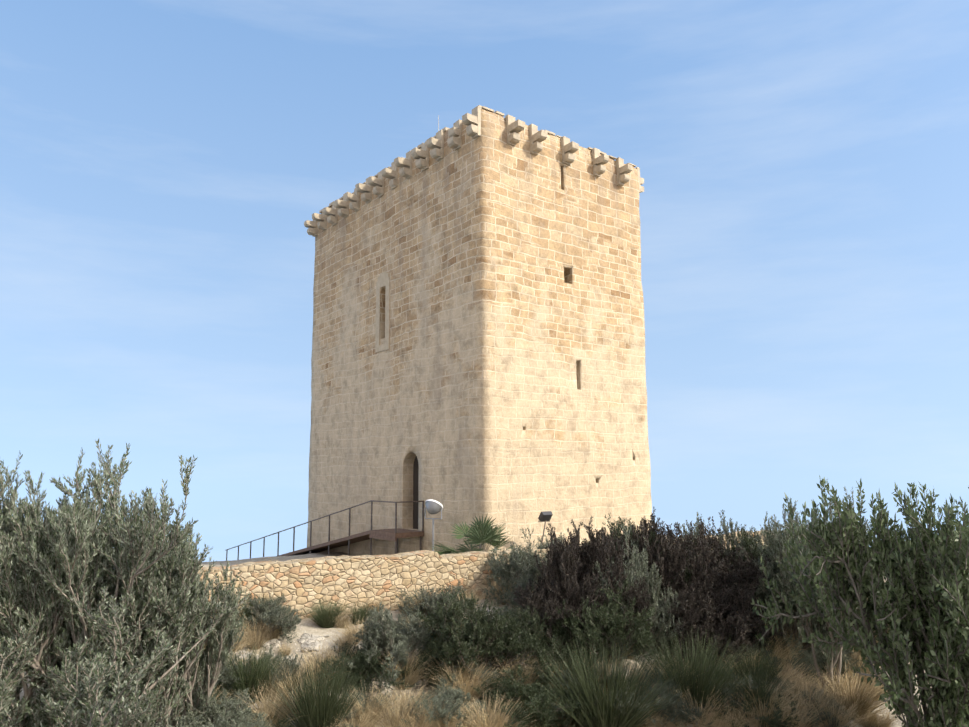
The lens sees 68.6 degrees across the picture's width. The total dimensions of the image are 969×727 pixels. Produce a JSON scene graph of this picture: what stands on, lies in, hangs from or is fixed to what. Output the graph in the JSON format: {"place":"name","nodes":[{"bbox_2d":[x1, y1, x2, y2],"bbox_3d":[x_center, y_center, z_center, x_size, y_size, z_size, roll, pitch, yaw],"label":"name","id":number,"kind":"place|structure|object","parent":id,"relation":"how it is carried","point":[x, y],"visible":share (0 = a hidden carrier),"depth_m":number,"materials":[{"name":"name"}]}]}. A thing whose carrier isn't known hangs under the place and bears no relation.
{"place":"outdoors","nodes":[
{"label":"outdoors","id":0,"kind":"place"},
{"bbox_2d":[425,501,441,514],"bbox_3d":[-1.591,4.498,22.261,0.500,0.447,0.557,6,-11,-38],"label":"street lamp","id":1,"kind":"object","parent":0,"point":[432,507],"visible":0.88,"depth_m":22.06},
{"bbox_2d":[2,552,932,726],"bbox_3d":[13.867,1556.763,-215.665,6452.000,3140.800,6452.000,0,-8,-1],"label":"ground","id":2,"kind":"structure","parent":0,"point":[307,625],"depth_m":14.47,"materials":[{"name":"soil"}]},
{"bbox_2d":[0,451,140,722],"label":"shrub","id":3,"kind":"object","parent":2,"relation":"on","point":[42,655],"visible":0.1,"depth_m":9.56,"materials":[{"name":"green plant"}]},
{"bbox_2d":[0,453,151,687],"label":"shrub","id":4,"kind":"object","parent":2,"relation":"on","point":[20,544],"visible":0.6,"depth_m":9.52,"materials":[{"name":"green plant"}]},
{"bbox_2d":[0,439,219,725],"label":"shrub","id":5,"kind":"object","parent":2,"relation":"on","point":[149,601],"visible":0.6,"depth_m":9.79,"materials":[{"name":"green plant"}]},
{"bbox_2d":[0,571,247,726],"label":"shrub","id":6,"kind":"object","parent":2,"relation":"on","point":[85,690],"visible":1,"depth_m":8.60,"materials":[{"name":"green plant"}]},
{"bbox_2d":[101,495,216,726],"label":"shrub","id":7,"kind":"object","parent":2,"relation":"on","point":[176,711],"visible":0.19,"depth_m":10.19,"materials":[{"name":"green plant"}]},
{"bbox_2d":[152,696,250,726],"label":"grey shrub","id":8,"kind":"object","parent":2,"relation":"on","point":[189,719],"visible":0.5,"depth_m":10.02,"materials":[{"name":"green plant"}]},
{"bbox_2d":[180,560,249,717],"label":"shrub","id":9,"kind":"object","parent":2,"relation":"on","point":[219,641],"visible":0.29,"depth_m":10.80,"materials":[{"name":"green plant"}]},
{"bbox_2d":[179,688,258,726],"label":"shrub","id":10,"kind":"object","parent":2,"relation":"on","point":[237,693],"visible":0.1,"depth_m":11.41,"materials":[{"name":"green plant"}]},
{"bbox_2d":[194,651,244,695],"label":"shrub","id":11,"kind":"object","parent":2,"relation":"on","point":[223,678],"visible":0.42,"depth_m":11.83,"materials":[{"name":"green plant"}]},
{"bbox_2d":[185,687,272,726],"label":"grey shrub","id":12,"kind":"object","parent":2,"relation":"on","point":[240,717],"visible":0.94,"depth_m":10.68,"materials":[{"name":"green plant"}]},
{"bbox_2d":[219,643,293,704],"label":"broom tuft","id":13,"kind":"object","parent":2,"relation":"on","point":[251,681],"visible":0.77,"depth_m":11.95,"materials":[{"name":"plant"}]},
{"bbox_2d":[240,611,279,649],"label":"dry grass tuft","id":14,"kind":"object","parent":2,"relation":"on","point":[261,637],"visible":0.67,"depth_m":13.49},
{"bbox_2d":[237,591,287,629],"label":"shrub","id":15,"kind":"object","parent":2,"relation":"on","point":[246,615],"visible":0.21,"depth_m":14.14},
{"bbox_2d":[228,679,304,726],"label":"dry grass tuft","id":16,"kind":"object","parent":2,"relation":"on","point":[274,708],"visible":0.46,"depth_m":11.41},
{"bbox_2d":[235,592,302,642],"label":"grey shrub","id":17,"kind":"object","parent":2,"relation":"on","point":[278,614],"visible":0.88,"depth_m":13.82,"materials":[{"name":"green plant"}]},
{"bbox_2d":[246,659,300,700],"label":"dry grass tuft","id":18,"kind":"object","parent":2,"relation":"on","point":[270,690],"visible":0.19,"depth_m":12.10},
{"bbox_2d":[240,645,308,697],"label":"shrub","id":19,"kind":"object","parent":2,"relation":"on","point":[291,665],"visible":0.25,"depth_m":12.53,"materials":[{"name":"green plant"}]},
{"bbox_2d":[258,669,322,712],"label":"dry grass tuft","id":20,"kind":"object","parent":2,"relation":"on","point":[284,693],"visible":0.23,"depth_m":11.99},
{"bbox_2d":[301,637,321,652],"bbox_3d":[-3.328,5.522,13.809,0.459,0.335,0.622,2,-1,28],"label":"rock","id":21,"kind":"object","parent":2,"relation":"on","point":[314,643],"visible":0.56,"depth_m":13.67,"materials":[{"name":"stone"}]},
{"bbox_2d":[254,655,373,726],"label":"broom tuft","id":22,"kind":"object","parent":2,"relation":"on","point":[323,710],"visible":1,"depth_m":11.34,"materials":[{"name":"plant"}]},
{"bbox_2d":[295,646,348,691],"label":"dry grass tuft","id":23,"kind":"object","parent":2,"relation":"on","point":[314,667],"visible":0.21,"depth_m":12.67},
{"bbox_2d":[225,500,423,560],"bbox_3d":[-7.609,8.178,30.016,1.112,5.146,16.704,6,-11,-38],"label":"steel handrail","id":24,"kind":"object","parent":2,"relation":"on","point":[396,542],"visible":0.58,"depth_m":26.00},
{"bbox_2d":[299,597,352,627],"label":"broom tuft","id":25,"kind":"object","parent":2,"relation":"on","point":[324,620],"visible":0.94,"depth_m":14.60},
{"bbox_2d":[331,607,353,628],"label":"dry grass tuft","id":26,"kind":"object","parent":2,"relation":"on","point":[346,620],"visible":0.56,"depth_m":14.66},
{"bbox_2d":[326,665,372,702],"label":"shrub","id":27,"kind":"object","parent":2,"relation":"on","point":[352,676],"visible":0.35,"depth_m":12.52,"materials":[{"name":"green plant"}]},
{"bbox_2d":[279,528,423,555],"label":"ramp","id":28,"kind":"structure","parent":2,"relation":"on","point":[387,534],"depth_m":25.40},
{"bbox_2d":[319,703,393,726],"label":"dry grass tuft","id":29,"kind":"object","parent":2,"relation":"on","point":[374,721],"visible":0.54,"depth_m":11.51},
{"bbox_2d":[344,601,375,624],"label":"broom tuft","id":30,"kind":"object","parent":2,"relation":"on","point":[360,612],"visible":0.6,"depth_m":14.78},
{"bbox_2d":[306,638,423,689],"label":"shrub","id":31,"kind":"object","parent":2,"relation":"on","point":[358,657],"visible":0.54,"depth_m":12.72,"materials":[{"name":"green plant"}]},
{"bbox_2d":[338,688,399,725],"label":"shrub","id":32,"kind":"object","parent":2,"relation":"on","point":[361,698],"visible":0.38,"depth_m":11.97,"materials":[{"name":"green plant"}]},
{"bbox_2d":[339,684,398,726],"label":"dry grass tuft","id":33,"kind":"object","parent":2,"relation":"on","point":[365,712],"visible":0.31,"depth_m":11.76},
{"bbox_2d":[342,681,405,725],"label":"dry grass tuft","id":34,"kind":"object","parent":2,"relation":"on","point":[371,707],"visible":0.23,"depth_m":11.92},
{"bbox_2d":[347,601,433,695],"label":"grey shrub","id":35,"kind":"object","parent":2,"relation":"on","point":[380,631],"visible":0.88,"depth_m":13.13,"materials":[{"name":"green plant"}]},
{"bbox_2d":[360,682,438,726],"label":"dry grass tuft","id":36,"kind":"object","parent":2,"relation":"on","point":[391,718],"visible":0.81,"depth_m":11.78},
{"bbox_2d":[376,645,436,689],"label":"shrub","id":37,"kind":"object","parent":2,"relation":"on","point":[413,679],"visible":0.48,"depth_m":12.93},
{"bbox_2d":[388,681,432,715],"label":"dry grass tuft","id":38,"kind":"object","parent":2,"relation":"on","point":[402,697],"visible":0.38,"depth_m":12.47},
{"bbox_2d":[378,703,448,726],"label":"dry grass tuft","id":39,"kind":"object","parent":2,"relation":"on","point":[412,725],"visible":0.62,"depth_m":11.64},
{"bbox_2d":[393,580,481,621],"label":"grey shrub","id":40,"kind":"object","parent":2,"relation":"on","point":[429,603],"visible":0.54,"depth_m":15.40,"materials":[{"name":"green plant"}]},
{"bbox_2d":[420,664,458,688],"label":"shrub","id":41,"kind":"object","parent":2,"relation":"on","point":[431,679],"visible":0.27,"depth_m":13.00,"materials":[{"name":"green plant"}]},
{"bbox_2d":[398,673,488,726],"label":"shrub","id":42,"kind":"object","parent":2,"relation":"on","point":[454,695],"visible":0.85,"depth_m":12.01,"materials":[{"name":"green plant"}]},
{"bbox_2d":[416,632,471,691],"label":"shrub","id":43,"kind":"object","parent":2,"relation":"on","point":[425,657],"visible":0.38,"depth_m":13.15,"materials":[{"name":"green plant"}]},
{"bbox_2d":[400,696,490,726],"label":"dry grass tuft","id":44,"kind":"object","parent":2,"relation":"on","point":[444,725],"visible":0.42,"depth_m":11.77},
{"bbox_2d":[413,651,495,687],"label":"shrub","id":45,"kind":"object","parent":2,"relation":"on","point":[466,673],"visible":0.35,"depth_m":12.98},
{"bbox_2d":[426,661,504,701],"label":"dry grass tuft","id":46,"kind":"object","parent":2,"relation":"on","point":[477,695],"visible":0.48,"depth_m":12.76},
{"bbox_2d":[427,513,524,554],"bbox_3d":[-0.388,5.392,20.394,3.391,2.128,2.804,0,-8,-1],"label":"fan palm","id":47,"kind":"object","parent":2,"relation":"on","point":[482,534],"visible":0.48,"depth_m":20.22,"materials":[{"name":"green plant"}]},
{"bbox_2d":[190,530,767,627],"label":"retaining wall","id":48,"kind":"structure","parent":2,"relation":"on","point":[306,583],"depth_m":15.74,"materials":[{"name":"stone"}]},
{"bbox_2d":[307,109,652,554],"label":"tower","id":49,"kind":"structure","parent":2,"relation":"on","point":[502,380],"depth_m":25.12,"materials":[{"name":"stone"}]},
{"bbox_2d":[375,271,389,352],"bbox_3d":[-3.946,-2.023,27.629,0.061,3.120,1.020,6,-11,-38],"label":"window frame","id":50,"kind":"object","parent":49,"relation":"attached to","point":[383,279],"visible":0.79,"depth_m":27.56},
{"bbox_2d":[413,456,418,528],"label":"door","id":51,"kind":"structure","parent":49,"relation":"attached to","point":[415,491],"depth_m":25.52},
{"bbox_2d":[304,105,643,236],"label":"battlement corbels","id":52,"kind":"object","parent":49,"relation":"attached to","point":[472,122],"visible":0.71,"depth_m":26.46,"materials":[{"name":"stone"}]},
{"bbox_2d":[467,661,501,686],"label":"shrub","id":53,"kind":"object","parent":2,"relation":"on","point":[484,671],"visible":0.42,"depth_m":13.17,"materials":[{"name":"green plant"}]},
{"bbox_2d":[460,689,512,726],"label":"dry grass tuft","id":54,"kind":"object","parent":2,"relation":"on","point":[490,712],"visible":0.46,"depth_m":12.00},
{"bbox_2d":[418,585,555,678],"bbox_3d":[-0.142,5.162,13.713,2.317,1.712,2.599,5,-11,-24],"label":"green shrub","id":55,"kind":"object","parent":2,"relation":"on","point":[472,640],"visible":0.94,"depth_m":13.29,"materials":[{"name":"green plant"}]},
{"bbox_2d":[454,691,541,726],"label":"dry grass tuft","id":56,"kind":"object","parent":2,"relation":"on","point":[474,724],"visible":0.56,"depth_m":11.86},
{"bbox_2d":[471,671,544,713],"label":"shrub","id":57,"kind":"object","parent":2,"relation":"on","point":[498,688],"visible":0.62,"depth_m":12.58,"materials":[{"name":"green plant"}]},
{"bbox_2d":[491,658,539,683],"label":"shrub","id":58,"kind":"object","parent":2,"relation":"on","point":[515,670],"visible":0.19,"depth_m":13.42,"materials":[{"name":"green plant"}]},
{"bbox_2d":[493,655,549,685],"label":"shrub","id":59,"kind":"object","parent":2,"relation":"on","point":[526,672],"visible":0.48,"depth_m":13.17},
{"bbox_2d":[483,607,571,666],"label":"green shrub","id":60,"kind":"object","parent":2,"relation":"on","point":[536,633],"visible":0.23,"depth_m":14.03,"materials":[{"name":"green plant"}]},
{"bbox_2d":[481,528,578,610],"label":"grey shrub","id":61,"kind":"object","parent":2,"relation":"on","point":[522,564],"visible":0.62,"depth_m":16.72,"materials":[{"name":"green plant"}]},
{"bbox_2d":[498,694,574,726],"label":"broom tuft","id":62,"kind":"object","parent":2,"relation":"on","point":[532,718],"visible":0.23,"depth_m":12.00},
{"bbox_2d":[482,660,605,726],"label":"shrub","id":63,"kind":"object","parent":2,"relation":"on","point":[533,692],"visible":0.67,"depth_m":12.29,"materials":[{"name":"green plant"}]},
{"bbox_2d":[518,633,607,686],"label":"green shrub","id":64,"kind":"object","parent":2,"relation":"on","point":[553,648],"visible":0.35,"depth_m":13.48,"materials":[{"name":"green plant"}]},
{"bbox_2d":[509,565,621,661],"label":"dark shrub","id":65,"kind":"object","parent":2,"relation":"on","point":[526,597],"visible":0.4,"depth_m":14.49,"materials":[{"name":"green plant"}]},
{"bbox_2d":[527,684,630,726],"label":"shrub","id":66,"kind":"object","parent":2,"relation":"on","point":[567,721],"visible":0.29,"depth_m":12.10,"materials":[{"name":"green plant"}]},
{"bbox_2d":[526,515,654,656],"bbox_3d":[2.180,5.077,15.131,2.951,3.498,2.513,-7,-9,44],"label":"dark shrub","id":67,"kind":"object","parent":2,"relation":"on","point":[563,561],"visible":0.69,"depth_m":14.90,"materials":[{"name":"brown plant"}]},
{"bbox_2d":[545,577,657,662],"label":"green shrub","id":68,"kind":"object","parent":2,"relation":"on","point":[610,624],"visible":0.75,"depth_m":14.07,"materials":[{"name":"green plant"}]},
{"bbox_2d":[549,667,665,726],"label":"shrub","id":69,"kind":"object","parent":2,"relation":"on","point":[614,705],"visible":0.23,"depth_m":12.38,"materials":[{"name":"green plant"}]},
{"bbox_2d":[533,633,702,726],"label":"broom tuft","id":70,"kind":"object","parent":2,"relation":"on","point":[627,719],"visible":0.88,"depth_m":12.27,"materials":[{"name":"plant"}]},
{"bbox_2d":[581,524,682,663],"bbox_3d":[3.083,4.981,15.577,2.243,2.876,2.105,-2,-8,-11],"label":"grey shrub","id":71,"kind":"object","parent":2,"relation":"on","point":[638,569],"visible":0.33,"depth_m":15.26,"materials":[{"name":"green plant"}]},
{"bbox_2d":[583,514,708,590],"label":"green shrub","id":72,"kind":"object","parent":2,"relation":"on","point":[618,526],"visible":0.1,"depth_m":16.95,"materials":[{"name":"green plant"}]},
{"bbox_2d":[635,667,693,726],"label":"shrub","id":73,"kind":"object","parent":2,"relation":"on","point":[674,703],"visible":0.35,"depth_m":12.81,"materials":[{"name":"green plant"}]},
{"bbox_2d":[615,508,745,666],"bbox_3d":[4.543,5.390,16.540,3.527,3.930,3.004,5,-8,-41],"label":"dark shrub","id":74,"kind":"object","parent":2,"relation":"on","point":[672,561],"visible":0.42,"depth_m":15.97,"materials":[{"name":"brown plant"}]},
{"bbox_2d":[647,685,725,726],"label":"shrub","id":75,"kind":"object","parent":2,"relation":"on","point":[679,713],"visible":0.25,"depth_m":12.68,"materials":[{"name":"green plant"}]},
{"bbox_2d":[627,627,768,709],"bbox_3d":[3.956,5.864,13.564,2.682,1.501,2.660,-2,-8,29],"label":"broom tuft","id":76,"kind":"object","parent":2,"relation":"on","point":[694,672],"visible":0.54,"depth_m":13.27,"materials":[{"name":"plant"}]},
{"bbox_2d":[677,513,731,569],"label":"grey shrub","id":77,"kind":"object","parent":2,"relation":"on","point":[697,522],"visible":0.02,"depth_m":18.72,"materials":[{"name":"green plant"}]},
{"bbox_2d":[670,680,741,726],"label":"dry grass tuft","id":78,"kind":"object","parent":2,"relation":"on","point":[709,714],"visible":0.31,"depth_m":12.81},
{"bbox_2d":[681,702,742,726],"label":"dry grass tuft","id":79,"kind":"object","parent":2,"relation":"on","point":[719,723],"visible":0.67,"depth_m":12.65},
{"bbox_2d":[651,574,785,669],"bbox_3d":[4.863,5.819,15.268,3.062,2.526,2.608,-2,-11,15],"label":"dark shrub","id":80,"kind":"object","parent":2,"relation":"on","point":[745,627],"visible":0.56,"depth_m":14.95,"materials":[{"name":"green plant"}]},
{"bbox_2d":[697,703,760,726],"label":"dry grass tuft","id":81,"kind":"object","parent":2,"relation":"on","point":[736,721],"visible":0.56,"depth_m":12.60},
{"bbox_2d":[686,516,797,646],"bbox_3d":[5.878,5.617,17.534,3.091,3.483,3.428,2,-10,-31],"label":"dark shrub","id":82,"kind":"object","parent":2,"relation":"on","point":[744,575],"visible":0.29,"depth_m":16.68,"materials":[{"name":"brown plant"}]},
{"bbox_2d":[699,675,793,719],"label":"shrub","id":83,"kind":"object","parent":2,"relation":"on","point":[731,697],"visible":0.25,"depth_m":13.04,"materials":[{"name":"green plant"}]},
{"bbox_2d":[699,656,795,719],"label":"broom tuft","id":84,"kind":"object","parent":2,"relation":"on","point":[761,690],"visible":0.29,"depth_m":13.10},
{"bbox_2d":[716,640,782,671],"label":"grass tuft","id":85,"kind":"object","parent":2,"relation":"on","point":[750,649],"visible":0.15,"depth_m":15.00,"materials":[{"name":"green plant"}]},
{"bbox_2d":[713,509,786,627],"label":"grey shrub","id":86,"kind":"object","parent":2,"relation":"on","point":[734,538],"visible":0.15,"depth_m":18.85,"materials":[{"name":"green plant"}]},
{"bbox_2d":[712,643,792,686],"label":"broom tuft","id":87,"kind":"object","parent":2,"relation":"on","point":[767,664],"visible":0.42,"depth_m":14.11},
{"bbox_2d":[710,677,802,726],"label":"shrub","id":88,"kind":"object","parent":2,"relation":"on","point":[775,722],"visible":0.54,"depth_m":12.74,"materials":[{"name":"green plant"}]},
{"bbox_2d":[719,526,797,620],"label":"green shrub","id":89,"kind":"object","parent":2,"relation":"on","point":[747,541],"visible":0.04,"depth_m":17.86,"materials":[{"name":"green plant"}]},
{"bbox_2d":[716,682,809,726],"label":"dry grass tuft","id":90,"kind":"object","parent":2,"relation":"on","point":[770,712],"visible":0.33,"depth_m":12.75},
{"bbox_2d":[723,668,819,726],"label":"dry grass tuft","id":91,"kind":"object","parent":2,"relation":"on","point":[788,712],"visible":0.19,"depth_m":12.81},
{"bbox_2d":[755,620,801,652],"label":"shrub","id":92,"kind":"object","parent":2,"relation":"on","point":[785,642],"visible":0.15,"depth_m":16.39,"materials":[{"name":"green plant"}]},
{"bbox_2d":[745,646,823,692],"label":"dry grass tuft","id":93,"kind":"object","parent":2,"relation":"on","point":[791,678],"visible":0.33,"depth_m":14.50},
{"bbox_2d":[752,505,826,646],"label":"shrub","id":94,"kind":"object","parent":2,"relation":"on","point":[771,556],"visible":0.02,"depth_m":16.66,"materials":[{"name":"green plant"}]},
{"bbox_2d":[750,555,835,660],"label":"grey shrub","id":95,"kind":"object","parent":2,"relation":"on","point":[762,589],"visible":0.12,"depth_m":16.41,"materials":[{"name":"green plant"}]},
{"bbox_2d":[764,684,834,726],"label":"dry grass tuft","id":96,"kind":"object","parent":2,"relation":"on","point":[801,724],"visible":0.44,"depth_m":12.86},
{"bbox_2d":[785,643,826,679],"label":"shrub","id":97,"kind":"object","parent":2,"relation":"on","point":[803,657],"visible":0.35,"depth_m":15.60,"materials":[{"name":"green plant"}]},
{"bbox_2d":[767,670,852,722],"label":"dry grass tuft","id":98,"kind":"object","parent":2,"relation":"on","point":[823,701],"visible":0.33,"depth_m":13.49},
{"bbox_2d":[752,487,872,695],"bbox_3d":[7.198,4.891,15.162,2.382,4.434,2.011,-1,-6,4],"label":"shrub","id":99,"kind":"object","parent":2,"relation":"on","point":[779,550],"visible":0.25,"depth_m":14.87,"materials":[{"name":"green plant"}]},
{"bbox_2d":[785,700,853,726],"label":"shrub","id":100,"kind":"object","parent":2,"relation":"on","point":[818,719],"visible":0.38,"depth_m":13.03,"materials":[{"name":"green plant"}]},
{"bbox_2d":[782,639,857,675],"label":"grass tuft","id":101,"kind":"object","parent":2,"relation":"on","point":[810,659],"visible":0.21,"depth_m":15.71,"materials":[{"name":"green plant"}]},
{"bbox_2d":[794,686,848,719],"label":"shrub","id":102,"kind":"object","parent":2,"relation":"on","point":[805,696],"visible":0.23,"depth_m":13.65,"materials":[{"name":"green plant"}]},
{"bbox_2d":[786,645,875,681],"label":"grass tuft","id":103,"kind":"object","parent":2,"relation":"on","point":[846,651],"visible":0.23,"depth_m":15.59,"materials":[{"name":"green plant"}]},
{"bbox_2d":[795,688,871,726],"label":"dry grass tuft","id":104,"kind":"object","parent":2,"relation":"on","point":[846,717],"visible":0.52,"depth_m":13.08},
{"bbox_2d":[803,663,887,714],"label":"dry grass tuft","id":105,"kind":"object","parent":2,"relation":"on","point":[854,693],"visible":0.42,"depth_m":14.20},
{"bbox_2d":[807,668,888,718],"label":"dry grass tuft","id":106,"kind":"object","parent":2,"relation":"on","point":[859,697],"visible":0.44,"depth_m":14.07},
{"bbox_2d":[834,648,881,693],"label":"dry grass tuft","id":107,"kind":"object","parent":2,"relation":"on","point":[855,676],"visible":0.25,"depth_m":15.37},
{"bbox_2d":[751,475,968,726],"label":"bush","id":108,"kind":"object","parent":2,"relation":"on","point":[918,603],"visible":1,"depth_m":11.39,"materials":[{"name":"green plant"}]},
{"bbox_2d":[844,707,886,726],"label":"dry grass tuft","id":109,"kind":"object","parent":2,"relation":"on","point":[868,722],"visible":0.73,"depth_m":13.80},
{"bbox_2d":[860,705,897,726],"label":"dry grass tuft","id":110,"kind":"object","parent":2,"relation":"on","point":[887,723],"visible":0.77,"depth_m":13.78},
{"bbox_2d":[0,0,968,574],"label":"sky","id":111,"kind":"structure","parent":0,"point":[803,165],"materials":[{"name":"blue"}]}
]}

